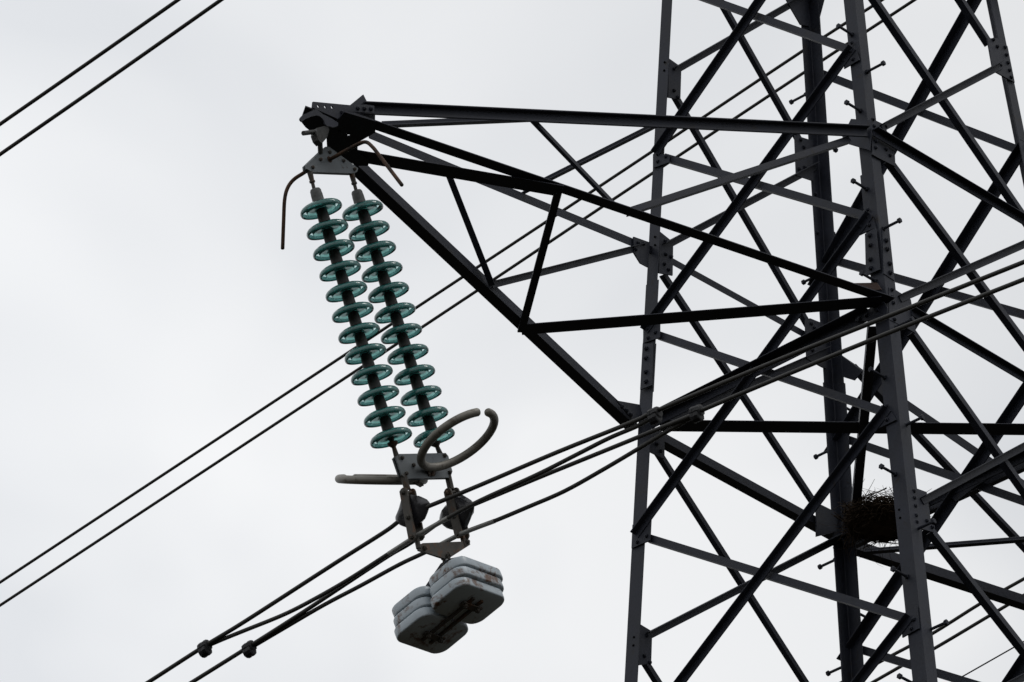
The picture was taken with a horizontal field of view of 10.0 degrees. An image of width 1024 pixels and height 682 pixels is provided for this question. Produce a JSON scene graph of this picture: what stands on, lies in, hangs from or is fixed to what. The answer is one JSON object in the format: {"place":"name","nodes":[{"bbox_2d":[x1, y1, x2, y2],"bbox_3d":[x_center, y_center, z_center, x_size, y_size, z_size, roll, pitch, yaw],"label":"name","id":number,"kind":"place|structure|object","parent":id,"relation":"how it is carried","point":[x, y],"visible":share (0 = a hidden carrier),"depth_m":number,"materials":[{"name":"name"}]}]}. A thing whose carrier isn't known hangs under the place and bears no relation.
{"place":"outdoors","nodes":[
{"label":"outdoors","id":0,"kind":"place"},
{"bbox_2d":[0,0,1023,681],"label":"sky","id":1,"kind":"structure","parent":0,"point":[152,303],"materials":[{"name":"white"}]},
{"bbox_2d":[299,0,1023,681],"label":"transmission tower","id":2,"kind":"structure","parent":0,"point":[871,138],"depth_m":41.11,"materials":[{"name":"metal"}]},
{"bbox_2d":[0,0,180,125],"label":"power wire","id":3,"kind":"object","parent":2,"relation":"attached to","point":[90,61],"visible":1,"depth_m":41.75,"materials":[{"name":"metal"}]},
{"bbox_2d":[0,0,223,155],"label":"power wire","id":4,"kind":"object","parent":2,"relation":"attached to","point":[113,75],"visible":1,"depth_m":41.50,"materials":[{"name":"metal"}]},
{"bbox_2d":[281,126,403,249],"bbox_3d":[-1.116,-1.075,37.590,0.539,0.808,0.813,13,-35,-23],"label":"yoke plate","id":5,"kind":"object","parent":2,"relation":"attached to","point":[327,161],"visible":1,"depth_m":37.72,"materials":[{"name":"metal"}]},
{"bbox_2d":[300,171,411,460],"bbox_3d":[-0.996,-0.156,37.399,0.278,1.859,0.857,-27,-40,34],"label":"insulator string","id":6,"kind":"object","parent":5,"relation":"hanging from","point":[345,290],"visible":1,"depth_m":37.34,"materials":[{"name":"teal glass"}]},
{"bbox_2d":[342,173,454,457],"bbox_3d":[-0.733,-0.158,37.746,0.278,1.841,0.871,-27,-40,34],"label":"insulator string","id":7,"kind":"object","parent":5,"relation":"hanging from","point":[387,291],"visible":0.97,"depth_m":37.69,"materials":[{"name":"teal glass"}]},
{"bbox_2d":[335,408,498,486],"bbox_3d":[-0.585,0.763,37.318,1.164,0.395,0.570,-23,-37,30],"label":"yoke plate","id":8,"kind":"object","parent":7,"relation":"hanging from","point":[421,467],"visible":0.99,"depth_m":37.21,"materials":[{"name":"metal"}]},
{"bbox_2d":[395,474,429,548],"bbox_3d":[-0.627,1.081,37.045,0.240,0.499,0.186,-5,-32,4],"label":"suspension clamp","id":9,"kind":"object","parent":8,"relation":"hanging from","point":[411,514],"visible":1,"depth_m":37.00,"materials":[{"name":"metal"}]},
{"bbox_2d":[210,418,648,645],"bbox_3d":[-0.567,1.240,36.954,3.792,0.144,0.067,-27,-40,34],"label":"power wire","id":10,"kind":"object","parent":9,"relation":"attached to","point":[440,522],"visible":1,"depth_m":36.88,"materials":[{"name":"metal"}]},
{"bbox_2d":[145,260,1023,681],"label":"power wire","id":11,"kind":"object","parent":9,"relation":"attached to","point":[591,438],"visible":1,"depth_m":36.15,"materials":[{"name":"metal"}]},
{"bbox_2d":[197,639,211,657],"bbox_3d":[-1.991,1.995,38.019,0.081,0.113,0.079,-27,-40,34],"label":"wire clamp","id":12,"kind":"object","parent":11,"relation":"attached to","point":[204,648],"visible":1,"depth_m":37.99,"materials":[{"name":"black metal"}]},
{"bbox_2d":[647,406,662,425],"bbox_3d":[0.873,0.459,35.880,0.077,0.112,0.079,-27,-40,34],"label":"wire clamp","id":13,"kind":"object","parent":11,"relation":"attached to","point":[654,415],"visible":1,"depth_m":35.85,"materials":[{"name":"black metal"}]},
{"bbox_2d":[439,473,473,545],"bbox_3d":[-0.352,1.081,37.408,0.244,0.491,0.186,-5,-32,5],"label":"suspension clamp","id":14,"kind":"object","parent":8,"relation":"hanging from","point":[457,524],"visible":0.78,"depth_m":37.36,"materials":[{"name":"metal"}]},
{"bbox_2d":[417,539,469,559],"bbox_3d":[-0.433,1.297,37.153,0.065,0.259,0.493,-27,-40,34],"label":"yoke plate","id":15,"kind":"object","parent":14,"relation":"hanging from","point":[440,550],"visible":1,"depth_m":37.11,"materials":[{"name":"metal"}]},
{"bbox_2d":[392,552,503,653],"bbox_3d":[-0.404,1.601,37.010,0.650,0.569,0.476,-27,-40,34],"label":"counterweight","id":16,"kind":"object","parent":15,"relation":"hanging from","point":[446,605],"visible":1,"depth_m":36.85,"materials":[{"name":"grey paint"}]},
{"bbox_2d":[255,419,689,646],"bbox_3d":[-0.299,1.226,37.315,3.791,0.121,0.066,-27,-40,34],"label":"power wire","id":17,"kind":"object","parent":14,"relation":"attached to","point":[505,516],"visible":0.98,"depth_m":37.15,"materials":[{"name":"metal"}]},
{"bbox_2d":[189,277,1023,681],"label":"power wire","id":18,"kind":"object","parent":14,"relation":"attached to","point":[677,421],"visible":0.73,"depth_m":36.33,"materials":[{"name":"metal"}]},
{"bbox_2d":[241,640,256,657],"bbox_3d":[-1.717,2.015,38.353,0.081,0.113,0.079,-27,-40,34],"label":"wire clamp","id":19,"kind":"object","parent":18,"relation":"attached to","point":[248,649],"visible":1,"depth_m":38.32,"materials":[{"name":"black metal"}]},
{"bbox_2d":[689,404,704,423],"bbox_3d":[1.142,0.451,36.236,0.079,0.113,0.080,-27,-40,34],"label":"wire clamp","id":20,"kind":"object","parent":18,"relation":"attached to","point":[696,414],"visible":1,"depth_m":36.21,"materials":[{"name":"black metal"}]},
{"bbox_2d":[0,0,883,583],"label":"power wire","id":21,"kind":"object","parent":2,"relation":"attached to","point":[390,324],"visible":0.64,"depth_m":53.73,"materials":[{"name":"metal"}]},
{"bbox_2d":[0,0,916,606],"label":"power wire","id":22,"kind":"object","parent":2,"relation":"attached to","point":[422,328],"visible":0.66,"depth_m":53.47,"materials":[{"name":"metal"}]},
{"bbox_2d":[819,479,935,561],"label":"bird nest","id":23,"kind":"object","parent":2,"relation":"on","point":[872,518],"visible":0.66,"depth_m":42.38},
{"bbox_2d":[840,577,1023,681],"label":"power wire","id":24,"kind":"object","parent":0,"point":[956,618],"visible":0.43,"depth_m":54.37,"materials":[{"name":"metal"}]},
{"bbox_2d":[871,593,1023,681],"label":"power wire","id":25,"kind":"object","parent":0,"point":[971,626],"visible":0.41,"depth_m":54.32,"materials":[{"name":"metal"}]},
{"bbox_2d":[963,641,1023,675],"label":"power wire","id":26,"kind":"object","parent":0,"point":[989,661],"visible":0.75,"depth_m":53.90,"materials":[{"name":"metal"}]}
]}

